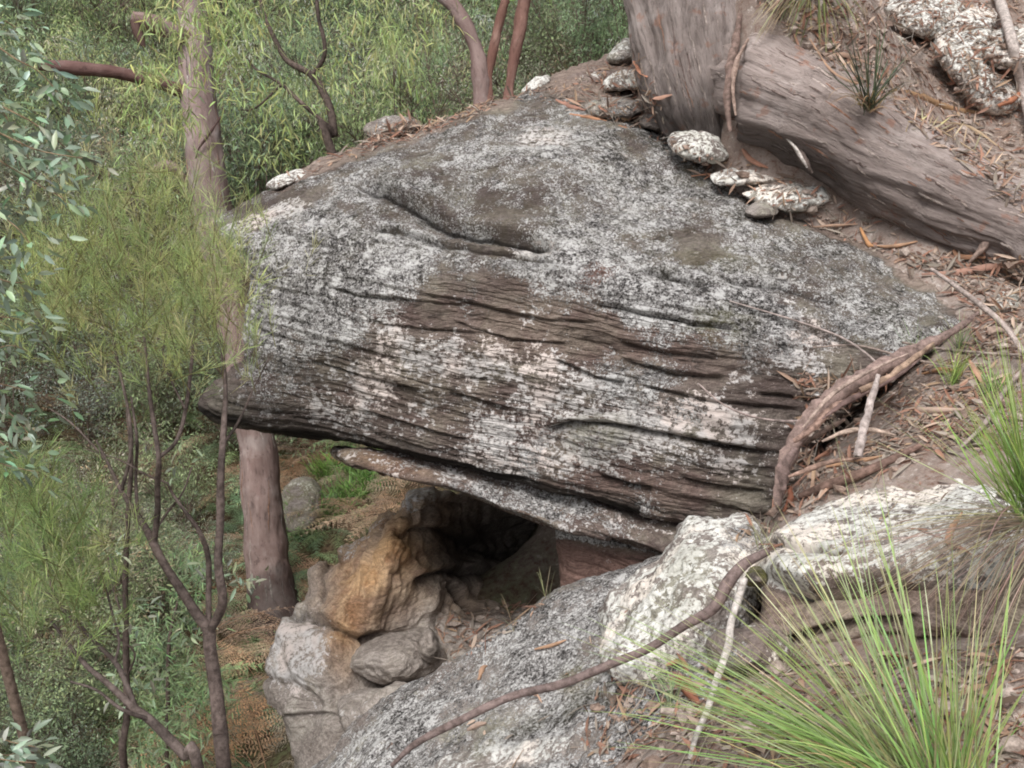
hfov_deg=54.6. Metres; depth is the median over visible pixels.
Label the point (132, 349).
bracken fern
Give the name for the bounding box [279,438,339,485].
bracken fern
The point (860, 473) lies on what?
brown stick
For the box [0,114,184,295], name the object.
grey green shrub
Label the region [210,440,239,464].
bracken fern
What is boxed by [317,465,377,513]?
grass tussock
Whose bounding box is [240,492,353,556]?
bracken fern
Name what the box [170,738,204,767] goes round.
bracken fern
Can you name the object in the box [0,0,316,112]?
dark shrub
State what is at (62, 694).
dark shrub
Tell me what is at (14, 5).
dark shrub
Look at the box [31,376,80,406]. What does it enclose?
bracken fern
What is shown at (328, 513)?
grass tussock
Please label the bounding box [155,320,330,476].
dark shrub
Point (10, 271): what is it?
dark shrub
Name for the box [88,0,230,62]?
grey green shrub
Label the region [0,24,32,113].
drooping shrub
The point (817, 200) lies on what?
flat stone
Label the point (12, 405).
dark shrub
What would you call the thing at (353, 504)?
bracken fern
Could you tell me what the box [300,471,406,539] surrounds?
bracken fern
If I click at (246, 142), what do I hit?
dark shrub
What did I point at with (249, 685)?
bracken fern
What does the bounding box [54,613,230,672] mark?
bracken fern
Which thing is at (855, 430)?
bark sheet
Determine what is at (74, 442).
bracken fern
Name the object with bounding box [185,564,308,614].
bracken fern
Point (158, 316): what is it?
grey green shrub
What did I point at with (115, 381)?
bracken fern
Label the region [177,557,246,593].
bracken fern
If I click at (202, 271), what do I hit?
twiggy shrub
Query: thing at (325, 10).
drooping shrub
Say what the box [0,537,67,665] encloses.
dark shrub
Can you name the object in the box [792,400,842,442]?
bark sheet
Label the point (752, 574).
moss stone
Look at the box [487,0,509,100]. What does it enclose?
slender gum
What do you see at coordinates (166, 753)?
shrub
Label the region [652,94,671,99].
bark strip
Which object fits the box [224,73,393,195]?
dark shrub
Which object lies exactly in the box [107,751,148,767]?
bracken fern
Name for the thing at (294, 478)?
bracken fern
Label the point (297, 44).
drooping shrub
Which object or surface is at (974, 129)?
bark strip
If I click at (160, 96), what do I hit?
twiggy shrub
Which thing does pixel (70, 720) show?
dark shrub
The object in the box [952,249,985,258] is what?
bark strip
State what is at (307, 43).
grey green shrub
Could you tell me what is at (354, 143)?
grey green shrub
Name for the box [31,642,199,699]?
bracken fern
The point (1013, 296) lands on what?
lichen stone
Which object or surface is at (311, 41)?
dark shrub
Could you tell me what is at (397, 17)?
dark shrub
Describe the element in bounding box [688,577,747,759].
white stick
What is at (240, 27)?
drooping shrub
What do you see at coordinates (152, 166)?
grey green shrub
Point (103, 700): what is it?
bracken fern
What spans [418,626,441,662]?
grey stone
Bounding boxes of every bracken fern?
[0,379,34,426]
[0,636,164,744]
[0,659,105,742]
[0,721,105,767]
[6,619,85,671]
[11,442,83,473]
[14,406,95,428]
[19,346,84,390]
[21,373,136,414]
[23,413,72,440]
[24,425,161,471]
[24,692,170,766]
[25,620,113,683]
[26,479,89,506]
[27,661,262,760]
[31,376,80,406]
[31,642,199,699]
[50,676,163,729]
[53,588,294,666]
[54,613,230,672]
[56,484,134,552]
[61,659,150,711]
[64,355,126,372]
[68,338,136,363]
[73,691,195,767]
[74,528,215,642]
[76,417,132,439]
[78,374,169,400]
[78,479,209,529]
[88,333,188,360]
[89,732,139,767]
[90,676,259,758]
[97,427,161,460]
[99,711,182,767]
[100,672,264,749]
[103,449,209,469]
[103,622,203,685]
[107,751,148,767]
[112,591,271,670]
[119,479,202,527]
[123,399,203,429]
[126,467,200,516]
[131,634,202,708]
[131,727,214,767]
[132,467,193,510]
[134,436,231,470]
[135,584,184,640]
[138,649,249,690]
[140,710,293,767]
[141,436,188,466]
[142,547,242,602]
[151,487,202,519]
[151,671,268,745]
[152,520,238,556]
[154,408,206,443]
[160,513,196,542]
[165,601,217,627]
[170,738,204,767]
[174,635,274,762]
[175,406,276,456]
[176,533,243,553]
[176,639,263,749]
[176,712,277,767]
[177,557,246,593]
[179,634,277,724]
[180,532,243,557]
[183,677,282,767]
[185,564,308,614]
[193,505,241,519]
[195,471,288,540]
[196,463,295,509]
[200,508,243,542]
[202,590,274,663]
[203,586,304,658]
[206,448,329,492]
[209,458,338,491]
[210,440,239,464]
[210,685,272,748]
[211,532,299,562]
[211,704,284,767]
[216,454,304,475]
[222,634,255,686]
[223,554,307,599]
[230,569,307,632]
[230,664,280,738]
[236,534,305,561]
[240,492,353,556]
[242,466,357,527]
[276,437,360,449]
[278,438,365,464]
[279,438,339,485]
[280,453,316,488]
[281,449,358,492]
[284,477,370,529]
[287,503,374,551]
[287,534,337,563]
[289,550,334,596]
[292,464,364,490]
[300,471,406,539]
[303,486,390,516]
[308,440,357,456]
[313,475,424,543]
[317,447,379,487]
[319,477,392,515]
[325,465,348,505]
[349,488,407,541]
[367,476,400,489]
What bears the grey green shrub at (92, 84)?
on the ground
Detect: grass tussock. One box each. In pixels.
[283,491,339,542]
[287,475,362,524]
[299,441,348,486]
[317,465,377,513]
[322,441,377,483]
[343,447,396,493]
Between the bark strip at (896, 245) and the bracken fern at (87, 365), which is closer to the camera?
the bark strip at (896, 245)
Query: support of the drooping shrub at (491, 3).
on the ground
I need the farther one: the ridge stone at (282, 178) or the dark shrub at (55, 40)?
the dark shrub at (55, 40)
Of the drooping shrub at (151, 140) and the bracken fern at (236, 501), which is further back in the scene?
the drooping shrub at (151, 140)
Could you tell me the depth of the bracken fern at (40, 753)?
6.87 m
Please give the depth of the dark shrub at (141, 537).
8.90 m
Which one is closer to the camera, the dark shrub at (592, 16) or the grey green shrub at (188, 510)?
the grey green shrub at (188, 510)
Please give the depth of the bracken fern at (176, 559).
9.46 m
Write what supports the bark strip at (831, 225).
on the sandstone boulder at (533, 290)
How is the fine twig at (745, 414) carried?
on the sandstone boulder at (533, 290)
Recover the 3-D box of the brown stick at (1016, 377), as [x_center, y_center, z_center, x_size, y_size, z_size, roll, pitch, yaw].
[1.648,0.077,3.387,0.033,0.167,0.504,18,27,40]
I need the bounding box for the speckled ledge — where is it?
[311,552,741,767]
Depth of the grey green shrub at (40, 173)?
14.16 m
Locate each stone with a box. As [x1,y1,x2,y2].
[266,169,306,190]
[336,681,405,731]
[350,627,446,686]
[363,115,419,137]
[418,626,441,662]
[522,75,550,91]
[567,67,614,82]
[584,97,643,118]
[602,69,637,90]
[606,38,631,64]
[638,114,659,130]
[667,130,728,163]
[710,168,774,185]
[742,182,830,211]
[745,202,778,218]
[745,565,767,587]
[985,291,1020,312]
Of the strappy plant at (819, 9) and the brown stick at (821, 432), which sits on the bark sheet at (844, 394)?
the brown stick at (821, 432)
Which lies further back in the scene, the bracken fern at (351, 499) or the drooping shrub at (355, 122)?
the drooping shrub at (355, 122)
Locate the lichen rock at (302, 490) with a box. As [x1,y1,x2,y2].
[281,476,322,534]
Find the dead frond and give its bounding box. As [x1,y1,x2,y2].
[905,105,1014,167]
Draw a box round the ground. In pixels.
[0,0,1023,767]
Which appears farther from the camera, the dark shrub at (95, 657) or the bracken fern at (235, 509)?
the bracken fern at (235, 509)
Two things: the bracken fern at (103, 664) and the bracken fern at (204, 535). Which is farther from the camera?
the bracken fern at (204, 535)
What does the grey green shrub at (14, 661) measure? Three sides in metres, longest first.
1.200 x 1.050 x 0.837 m
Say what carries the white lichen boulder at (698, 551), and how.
on the speckled ledge
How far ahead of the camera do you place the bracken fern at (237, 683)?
7.48 m
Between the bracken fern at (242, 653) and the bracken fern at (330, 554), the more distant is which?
the bracken fern at (330, 554)
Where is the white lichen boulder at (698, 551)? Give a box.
[597,512,764,685]
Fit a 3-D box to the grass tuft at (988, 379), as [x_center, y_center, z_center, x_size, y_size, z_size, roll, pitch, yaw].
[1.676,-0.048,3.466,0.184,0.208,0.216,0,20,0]
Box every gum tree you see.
[38,0,300,644]
[623,0,1023,282]
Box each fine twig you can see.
[698,383,831,421]
[730,300,874,361]
[813,344,958,367]
[902,341,1022,355]
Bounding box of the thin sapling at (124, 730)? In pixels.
[93,411,268,767]
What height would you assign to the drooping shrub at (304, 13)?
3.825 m
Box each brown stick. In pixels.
[779,418,845,450]
[798,443,922,498]
[959,366,1023,448]
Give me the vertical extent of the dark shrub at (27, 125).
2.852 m
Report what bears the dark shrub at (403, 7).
on the ground
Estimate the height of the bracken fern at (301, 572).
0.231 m
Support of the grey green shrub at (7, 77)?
on the ground
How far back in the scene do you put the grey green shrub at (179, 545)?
9.02 m
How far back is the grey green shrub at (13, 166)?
15.86 m
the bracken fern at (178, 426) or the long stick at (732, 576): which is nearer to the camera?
the long stick at (732, 576)
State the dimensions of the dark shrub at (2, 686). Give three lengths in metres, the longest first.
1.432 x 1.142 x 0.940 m
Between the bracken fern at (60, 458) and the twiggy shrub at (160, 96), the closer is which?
the bracken fern at (60, 458)
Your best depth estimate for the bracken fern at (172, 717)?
7.15 m
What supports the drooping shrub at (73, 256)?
on the ground
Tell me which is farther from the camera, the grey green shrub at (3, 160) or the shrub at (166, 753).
the grey green shrub at (3, 160)
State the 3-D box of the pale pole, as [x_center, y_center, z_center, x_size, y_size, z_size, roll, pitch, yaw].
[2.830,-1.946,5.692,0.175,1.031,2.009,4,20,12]
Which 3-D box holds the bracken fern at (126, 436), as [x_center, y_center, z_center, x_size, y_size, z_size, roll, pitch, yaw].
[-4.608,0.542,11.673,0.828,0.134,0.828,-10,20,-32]
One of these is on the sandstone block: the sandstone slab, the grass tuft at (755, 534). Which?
the sandstone slab
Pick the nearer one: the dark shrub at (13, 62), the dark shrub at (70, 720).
the dark shrub at (70, 720)
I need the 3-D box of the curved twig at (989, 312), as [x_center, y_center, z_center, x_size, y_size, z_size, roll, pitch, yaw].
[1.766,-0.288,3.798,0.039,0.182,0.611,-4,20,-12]
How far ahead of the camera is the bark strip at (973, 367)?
3.66 m
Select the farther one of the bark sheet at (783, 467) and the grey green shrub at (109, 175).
the grey green shrub at (109, 175)
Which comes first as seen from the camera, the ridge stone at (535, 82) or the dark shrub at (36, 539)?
the ridge stone at (535, 82)
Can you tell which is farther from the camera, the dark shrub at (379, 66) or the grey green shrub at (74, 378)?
the dark shrub at (379, 66)
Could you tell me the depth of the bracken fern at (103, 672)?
7.61 m
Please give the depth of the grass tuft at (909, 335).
4.02 m
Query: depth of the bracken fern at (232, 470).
10.91 m
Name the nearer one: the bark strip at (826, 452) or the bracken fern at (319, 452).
the bark strip at (826, 452)
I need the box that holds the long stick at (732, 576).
[390,548,769,766]
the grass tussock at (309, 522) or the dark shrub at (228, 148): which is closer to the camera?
the grass tussock at (309, 522)
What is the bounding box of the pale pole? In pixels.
[994,0,1023,114]
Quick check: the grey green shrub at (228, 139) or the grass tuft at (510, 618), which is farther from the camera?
the grey green shrub at (228, 139)
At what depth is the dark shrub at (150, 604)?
8.28 m
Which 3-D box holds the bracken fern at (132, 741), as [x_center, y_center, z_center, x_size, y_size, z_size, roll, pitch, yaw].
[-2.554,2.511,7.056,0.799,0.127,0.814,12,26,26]
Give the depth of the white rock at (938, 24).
5.92 m
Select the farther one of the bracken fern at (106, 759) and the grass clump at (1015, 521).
the bracken fern at (106, 759)
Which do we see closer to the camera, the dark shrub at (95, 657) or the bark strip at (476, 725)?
the bark strip at (476, 725)
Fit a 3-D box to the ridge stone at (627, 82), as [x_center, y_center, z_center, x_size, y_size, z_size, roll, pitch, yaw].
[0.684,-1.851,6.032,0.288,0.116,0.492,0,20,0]
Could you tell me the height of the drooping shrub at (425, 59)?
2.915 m
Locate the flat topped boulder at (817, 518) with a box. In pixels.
[755,478,1023,644]
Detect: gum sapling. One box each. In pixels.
[0,0,119,767]
[0,293,83,497]
[0,718,61,767]
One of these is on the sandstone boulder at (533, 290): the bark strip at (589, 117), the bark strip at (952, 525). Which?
the bark strip at (589, 117)
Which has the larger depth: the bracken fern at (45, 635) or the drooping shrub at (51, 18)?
the drooping shrub at (51, 18)
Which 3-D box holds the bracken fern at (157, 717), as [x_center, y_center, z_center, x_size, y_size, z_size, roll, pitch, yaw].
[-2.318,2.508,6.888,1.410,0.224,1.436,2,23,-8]
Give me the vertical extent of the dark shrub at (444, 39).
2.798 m
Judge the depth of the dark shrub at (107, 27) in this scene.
20.85 m
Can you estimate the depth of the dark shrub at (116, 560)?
8.57 m
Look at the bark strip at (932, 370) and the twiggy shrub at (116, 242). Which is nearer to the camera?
the bark strip at (932, 370)
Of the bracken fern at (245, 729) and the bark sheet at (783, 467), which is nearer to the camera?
the bark sheet at (783, 467)
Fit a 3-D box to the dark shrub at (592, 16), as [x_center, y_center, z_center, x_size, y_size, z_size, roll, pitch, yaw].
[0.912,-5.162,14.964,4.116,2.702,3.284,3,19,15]
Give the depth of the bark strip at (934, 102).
5.29 m
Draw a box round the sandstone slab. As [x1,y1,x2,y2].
[330,446,679,552]
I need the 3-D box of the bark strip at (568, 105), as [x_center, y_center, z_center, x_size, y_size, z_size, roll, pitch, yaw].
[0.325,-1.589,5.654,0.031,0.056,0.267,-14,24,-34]
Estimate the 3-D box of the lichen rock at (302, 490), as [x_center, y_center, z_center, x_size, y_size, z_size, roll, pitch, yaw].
[-2.129,1.225,10.080,0.435,0.428,1.131,-5,21,-14]
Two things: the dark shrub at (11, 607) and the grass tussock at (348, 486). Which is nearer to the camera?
the dark shrub at (11, 607)
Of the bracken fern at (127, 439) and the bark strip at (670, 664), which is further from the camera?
the bracken fern at (127, 439)
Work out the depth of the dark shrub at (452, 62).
17.63 m
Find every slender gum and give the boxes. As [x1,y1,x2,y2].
[365,0,489,106]
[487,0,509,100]
[496,0,552,99]
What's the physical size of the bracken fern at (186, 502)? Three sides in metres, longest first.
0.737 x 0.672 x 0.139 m
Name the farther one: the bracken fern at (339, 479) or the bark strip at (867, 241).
the bracken fern at (339, 479)
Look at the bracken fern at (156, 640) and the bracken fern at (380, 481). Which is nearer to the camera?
the bracken fern at (156, 640)
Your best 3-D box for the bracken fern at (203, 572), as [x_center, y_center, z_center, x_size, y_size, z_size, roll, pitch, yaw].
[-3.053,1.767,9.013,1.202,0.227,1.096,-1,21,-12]
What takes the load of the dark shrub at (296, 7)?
on the ground
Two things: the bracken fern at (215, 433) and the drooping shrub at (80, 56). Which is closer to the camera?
the bracken fern at (215, 433)
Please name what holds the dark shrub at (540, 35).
on the ground
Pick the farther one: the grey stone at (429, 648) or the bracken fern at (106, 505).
the bracken fern at (106, 505)
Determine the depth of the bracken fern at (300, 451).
11.26 m
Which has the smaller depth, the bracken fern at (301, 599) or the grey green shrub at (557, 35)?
the bracken fern at (301, 599)
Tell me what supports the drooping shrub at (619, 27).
on the ground
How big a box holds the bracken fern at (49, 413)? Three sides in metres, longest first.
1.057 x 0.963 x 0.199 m
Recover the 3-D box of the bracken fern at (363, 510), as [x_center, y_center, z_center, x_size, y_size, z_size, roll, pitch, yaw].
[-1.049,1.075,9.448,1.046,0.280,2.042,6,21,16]
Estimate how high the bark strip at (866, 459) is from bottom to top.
0.096 m
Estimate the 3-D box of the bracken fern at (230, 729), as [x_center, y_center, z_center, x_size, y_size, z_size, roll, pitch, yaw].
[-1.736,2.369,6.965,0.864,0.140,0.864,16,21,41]
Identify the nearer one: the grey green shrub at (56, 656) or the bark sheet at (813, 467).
the bark sheet at (813, 467)
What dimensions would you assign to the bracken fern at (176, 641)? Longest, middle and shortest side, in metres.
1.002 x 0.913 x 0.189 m
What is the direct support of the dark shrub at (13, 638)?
on the ground
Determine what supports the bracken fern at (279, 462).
on the ground
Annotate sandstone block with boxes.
[555,529,657,586]
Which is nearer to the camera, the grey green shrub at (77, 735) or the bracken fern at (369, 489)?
the grey green shrub at (77, 735)
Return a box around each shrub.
[0,0,114,115]
[0,0,122,77]
[0,0,177,127]
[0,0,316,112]
[0,16,161,159]
[0,18,178,184]
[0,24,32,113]
[0,28,43,144]
[0,37,78,175]
[0,79,322,767]
[0,86,124,249]
[0,108,46,201]
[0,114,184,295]
[0,118,141,283]
[0,145,57,185]
[0,157,43,276]
[0,176,140,338]
[0,183,75,298]
[0,194,165,279]
[0,195,45,334]
[0,249,139,395]
[0,253,64,368]
[0,288,157,446]
[0,288,180,433]
[0,410,203,767]
[0,421,52,530]
[0,428,202,677]
[0,473,78,605]
[0,497,144,618]
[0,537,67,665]
[0,567,97,701]
[0,572,115,700]
[0,573,221,754]
[0,612,39,679]
[0,618,38,703]
[0,638,78,749]
[0,640,172,767]
[0,655,88,767]
[0,657,151,767]
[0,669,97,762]
[0,702,128,767]
[1,0,83,99]
[1,2,170,114]
[1,9,178,183]
[2,24,151,141]
[2,520,60,564]
[3,0,83,30]
[5,531,119,634]
[5,561,83,619]
[7,63,147,216]
[8,0,132,45]
[9,349,141,446]
[10,581,166,677]
[18,107,185,245]
[19,0,218,81]
[28,486,141,562]
[33,418,206,528]
[42,510,186,612]
[46,164,153,288]
[58,720,112,767]
[63,41,306,241]
[63,283,218,467]
[65,91,267,230]
[74,503,181,592]
[77,529,212,620]
[82,475,176,581]
[84,40,175,142]
[84,418,240,541]
[86,1,233,123]
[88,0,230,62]
[90,30,271,139]
[90,196,205,289]
[93,0,368,63]
[94,0,323,89]
[94,267,209,365]
[96,521,256,629]
[98,486,215,564]
[102,31,271,183]
[104,240,175,318]
[105,268,243,432]
[108,518,263,767]
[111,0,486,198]
[121,518,215,593]
[125,0,313,112]
[128,45,398,223]
[135,79,299,189]
[138,1,397,158]
[138,63,287,159]
[144,324,221,414]
[148,0,326,111]
[155,79,344,206]
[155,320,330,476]
[159,194,250,339]
[159,510,245,588]
[167,144,270,252]
[210,1,403,198]
[222,0,409,61]
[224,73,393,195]
[230,0,392,124]
[243,16,403,156]
[247,0,415,105]
[249,7,384,90]
[263,31,454,178]
[267,0,374,44]
[268,0,463,76]
[281,9,503,170]
[291,0,442,147]
[297,0,526,141]
[322,0,445,25]
[322,17,467,121]
[327,0,481,58]
[330,0,475,109]
[338,0,401,26]
[358,0,549,121]
[358,0,559,128]
[387,15,627,119]
[390,0,535,106]
[391,0,579,87]
[403,0,524,123]
[405,0,603,112]
[408,0,627,79]
[416,0,574,54]
[426,0,493,32]
[435,0,627,110]
[438,0,558,56]
[461,0,603,66]
[471,0,578,84]
[472,0,627,72]
[500,0,628,75]
[541,0,626,41]
[549,0,628,65]
[566,0,625,22]
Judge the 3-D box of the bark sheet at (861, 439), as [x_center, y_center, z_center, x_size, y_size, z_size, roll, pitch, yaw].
[1.227,0.109,3.428,0.033,0.248,0.205,11,23,27]
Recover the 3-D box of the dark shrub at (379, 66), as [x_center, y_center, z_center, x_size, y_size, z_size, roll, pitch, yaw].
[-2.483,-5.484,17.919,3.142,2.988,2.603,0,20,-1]
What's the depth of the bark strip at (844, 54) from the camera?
4.88 m
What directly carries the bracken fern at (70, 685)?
on the ground
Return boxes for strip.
[467,721,486,730]
[477,665,487,680]
[534,640,565,649]
[555,99,584,110]
[570,113,626,127]
[633,61,647,76]
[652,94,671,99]
[665,659,688,671]
[670,677,700,704]
[691,173,710,178]
[741,148,767,167]
[783,486,793,511]
[809,38,882,84]
[813,224,856,227]
[814,449,832,460]
[826,455,881,467]
[833,52,869,64]
[851,402,964,412]
[860,227,873,246]
[877,241,917,247]
[892,89,978,113]
[895,34,908,52]
[896,27,983,70]
[921,367,958,374]
[922,260,1023,276]
[941,122,1022,165]
[944,513,962,544]
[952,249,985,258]
[968,359,982,382]
[997,92,1019,106]
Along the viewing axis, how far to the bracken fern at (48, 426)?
11.70 m
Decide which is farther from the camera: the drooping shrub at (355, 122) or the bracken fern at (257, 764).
the drooping shrub at (355, 122)
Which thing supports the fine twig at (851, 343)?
on the sandstone boulder at (533, 290)
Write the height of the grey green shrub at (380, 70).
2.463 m
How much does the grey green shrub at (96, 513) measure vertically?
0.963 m
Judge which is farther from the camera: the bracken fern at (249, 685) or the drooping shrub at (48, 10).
the drooping shrub at (48, 10)
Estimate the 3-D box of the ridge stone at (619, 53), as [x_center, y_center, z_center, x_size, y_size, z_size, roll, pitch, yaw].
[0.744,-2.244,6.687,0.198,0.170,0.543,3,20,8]
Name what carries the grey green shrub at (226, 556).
on the ground
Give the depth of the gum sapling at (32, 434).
3.01 m
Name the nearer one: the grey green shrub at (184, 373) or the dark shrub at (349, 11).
the grey green shrub at (184, 373)
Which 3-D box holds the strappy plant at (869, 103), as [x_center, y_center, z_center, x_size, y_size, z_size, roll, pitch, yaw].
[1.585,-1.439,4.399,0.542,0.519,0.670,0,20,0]
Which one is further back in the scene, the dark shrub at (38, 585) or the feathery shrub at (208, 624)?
the dark shrub at (38, 585)
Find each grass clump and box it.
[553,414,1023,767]
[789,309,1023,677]
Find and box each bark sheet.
[773,312,978,505]
[777,447,797,489]
[788,457,862,477]
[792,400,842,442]
[802,353,908,427]
[821,427,895,442]
[822,358,921,419]
[853,374,880,456]
[859,342,933,392]
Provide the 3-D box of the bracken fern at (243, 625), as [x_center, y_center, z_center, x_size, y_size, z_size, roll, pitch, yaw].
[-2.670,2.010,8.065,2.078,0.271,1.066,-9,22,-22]
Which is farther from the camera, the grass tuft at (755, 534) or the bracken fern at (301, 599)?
the bracken fern at (301, 599)
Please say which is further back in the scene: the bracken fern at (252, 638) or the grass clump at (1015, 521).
the bracken fern at (252, 638)
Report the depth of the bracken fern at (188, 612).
8.48 m
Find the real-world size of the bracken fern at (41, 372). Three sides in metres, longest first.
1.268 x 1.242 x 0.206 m
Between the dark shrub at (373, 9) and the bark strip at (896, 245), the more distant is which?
the dark shrub at (373, 9)
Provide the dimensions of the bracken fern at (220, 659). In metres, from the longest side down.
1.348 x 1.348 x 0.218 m
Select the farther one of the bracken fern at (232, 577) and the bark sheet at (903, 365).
the bracken fern at (232, 577)
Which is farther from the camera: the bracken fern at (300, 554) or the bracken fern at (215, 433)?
the bracken fern at (215, 433)
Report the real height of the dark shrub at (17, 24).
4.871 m
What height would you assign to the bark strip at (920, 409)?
0.287 m
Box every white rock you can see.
[883,0,964,39]
[933,5,1019,115]
[982,24,1023,68]
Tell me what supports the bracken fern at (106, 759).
on the ground
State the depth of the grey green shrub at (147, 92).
19.86 m
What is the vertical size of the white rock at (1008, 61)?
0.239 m
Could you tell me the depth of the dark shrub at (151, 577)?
8.12 m
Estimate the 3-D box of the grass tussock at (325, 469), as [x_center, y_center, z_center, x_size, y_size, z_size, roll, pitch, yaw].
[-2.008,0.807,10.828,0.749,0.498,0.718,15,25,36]
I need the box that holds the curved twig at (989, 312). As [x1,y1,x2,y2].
[930,267,1023,354]
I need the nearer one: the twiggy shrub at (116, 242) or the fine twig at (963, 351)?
the fine twig at (963, 351)
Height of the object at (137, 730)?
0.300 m
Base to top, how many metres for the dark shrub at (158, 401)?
2.087 m
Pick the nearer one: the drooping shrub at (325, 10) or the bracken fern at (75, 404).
the bracken fern at (75, 404)
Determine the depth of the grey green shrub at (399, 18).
24.26 m
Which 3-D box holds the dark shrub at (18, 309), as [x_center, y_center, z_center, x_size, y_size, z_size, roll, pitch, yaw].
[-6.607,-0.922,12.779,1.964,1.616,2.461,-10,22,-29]
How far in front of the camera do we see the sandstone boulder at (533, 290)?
4.39 m
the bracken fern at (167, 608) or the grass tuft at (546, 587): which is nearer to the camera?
the grass tuft at (546, 587)
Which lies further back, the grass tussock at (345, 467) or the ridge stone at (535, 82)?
the grass tussock at (345, 467)
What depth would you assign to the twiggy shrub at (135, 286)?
13.43 m
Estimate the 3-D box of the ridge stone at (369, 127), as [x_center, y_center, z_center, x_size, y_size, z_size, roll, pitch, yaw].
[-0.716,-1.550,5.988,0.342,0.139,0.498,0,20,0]
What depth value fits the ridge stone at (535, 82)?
6.12 m
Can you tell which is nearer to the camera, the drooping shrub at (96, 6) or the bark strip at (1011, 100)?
the bark strip at (1011, 100)
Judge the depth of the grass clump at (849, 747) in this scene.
1.89 m
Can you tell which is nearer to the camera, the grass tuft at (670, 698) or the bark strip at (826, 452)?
the grass tuft at (670, 698)
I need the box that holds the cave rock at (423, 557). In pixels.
[262,486,535,767]
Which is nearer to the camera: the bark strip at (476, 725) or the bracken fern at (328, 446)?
the bark strip at (476, 725)
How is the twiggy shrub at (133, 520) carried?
on the ground
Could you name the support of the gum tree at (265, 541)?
on the ground
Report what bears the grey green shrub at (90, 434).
on the ground
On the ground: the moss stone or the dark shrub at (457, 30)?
the dark shrub at (457, 30)
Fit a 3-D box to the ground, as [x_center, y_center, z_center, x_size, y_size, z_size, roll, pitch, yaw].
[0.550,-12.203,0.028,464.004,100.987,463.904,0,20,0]
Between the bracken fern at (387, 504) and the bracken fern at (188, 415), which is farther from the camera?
the bracken fern at (188, 415)
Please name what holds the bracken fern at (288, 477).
on the ground
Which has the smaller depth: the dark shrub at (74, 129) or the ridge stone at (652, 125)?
the ridge stone at (652, 125)
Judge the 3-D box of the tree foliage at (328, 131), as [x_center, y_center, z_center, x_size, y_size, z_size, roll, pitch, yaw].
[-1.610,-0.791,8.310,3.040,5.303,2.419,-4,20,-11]
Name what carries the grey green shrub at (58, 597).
on the ground
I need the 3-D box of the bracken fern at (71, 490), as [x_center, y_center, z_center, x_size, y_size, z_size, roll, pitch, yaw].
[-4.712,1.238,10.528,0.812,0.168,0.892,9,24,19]
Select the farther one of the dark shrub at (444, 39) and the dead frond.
the dark shrub at (444, 39)
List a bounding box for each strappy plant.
[754,0,866,50]
[819,7,913,115]
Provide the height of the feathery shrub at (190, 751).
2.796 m
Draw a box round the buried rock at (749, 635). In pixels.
[705,622,793,674]
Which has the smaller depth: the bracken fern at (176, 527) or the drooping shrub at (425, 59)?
the bracken fern at (176, 527)
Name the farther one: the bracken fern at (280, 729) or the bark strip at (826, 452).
the bracken fern at (280, 729)
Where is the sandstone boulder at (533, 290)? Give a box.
[197,42,961,522]
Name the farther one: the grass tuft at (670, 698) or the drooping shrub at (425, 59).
the drooping shrub at (425, 59)
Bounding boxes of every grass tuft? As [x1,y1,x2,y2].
[501,594,516,630]
[535,570,553,597]
[644,656,685,706]
[749,517,781,546]
[760,610,820,670]
[892,310,932,357]
[924,330,974,385]
[939,313,981,349]
[965,351,1023,393]
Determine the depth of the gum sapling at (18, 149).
2.71 m
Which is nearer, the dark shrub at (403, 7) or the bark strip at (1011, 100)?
the bark strip at (1011, 100)
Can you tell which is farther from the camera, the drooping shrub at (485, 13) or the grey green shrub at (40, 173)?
the drooping shrub at (485, 13)
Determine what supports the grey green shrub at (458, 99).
on the ground
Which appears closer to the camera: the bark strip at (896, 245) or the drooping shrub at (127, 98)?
the bark strip at (896, 245)
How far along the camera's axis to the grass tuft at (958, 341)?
3.93 m
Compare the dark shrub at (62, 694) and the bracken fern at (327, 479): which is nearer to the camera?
the dark shrub at (62, 694)
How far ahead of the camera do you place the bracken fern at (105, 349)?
13.04 m
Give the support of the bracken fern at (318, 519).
on the ground
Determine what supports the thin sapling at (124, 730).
on the ground
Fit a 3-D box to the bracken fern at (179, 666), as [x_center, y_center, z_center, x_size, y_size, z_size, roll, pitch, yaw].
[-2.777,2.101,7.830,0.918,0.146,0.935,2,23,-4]
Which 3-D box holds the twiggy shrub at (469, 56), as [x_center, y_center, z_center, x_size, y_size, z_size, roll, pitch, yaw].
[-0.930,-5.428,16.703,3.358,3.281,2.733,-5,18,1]
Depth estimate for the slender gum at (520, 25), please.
9.45 m
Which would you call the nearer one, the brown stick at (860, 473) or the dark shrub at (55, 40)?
the brown stick at (860, 473)
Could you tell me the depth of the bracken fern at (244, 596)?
8.77 m
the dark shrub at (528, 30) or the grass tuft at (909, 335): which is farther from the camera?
the dark shrub at (528, 30)
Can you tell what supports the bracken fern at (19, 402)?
on the ground
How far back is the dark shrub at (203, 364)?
11.68 m
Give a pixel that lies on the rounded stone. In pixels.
(706, 142)
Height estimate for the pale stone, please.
0.468 m
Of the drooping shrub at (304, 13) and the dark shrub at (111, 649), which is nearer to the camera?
the dark shrub at (111, 649)

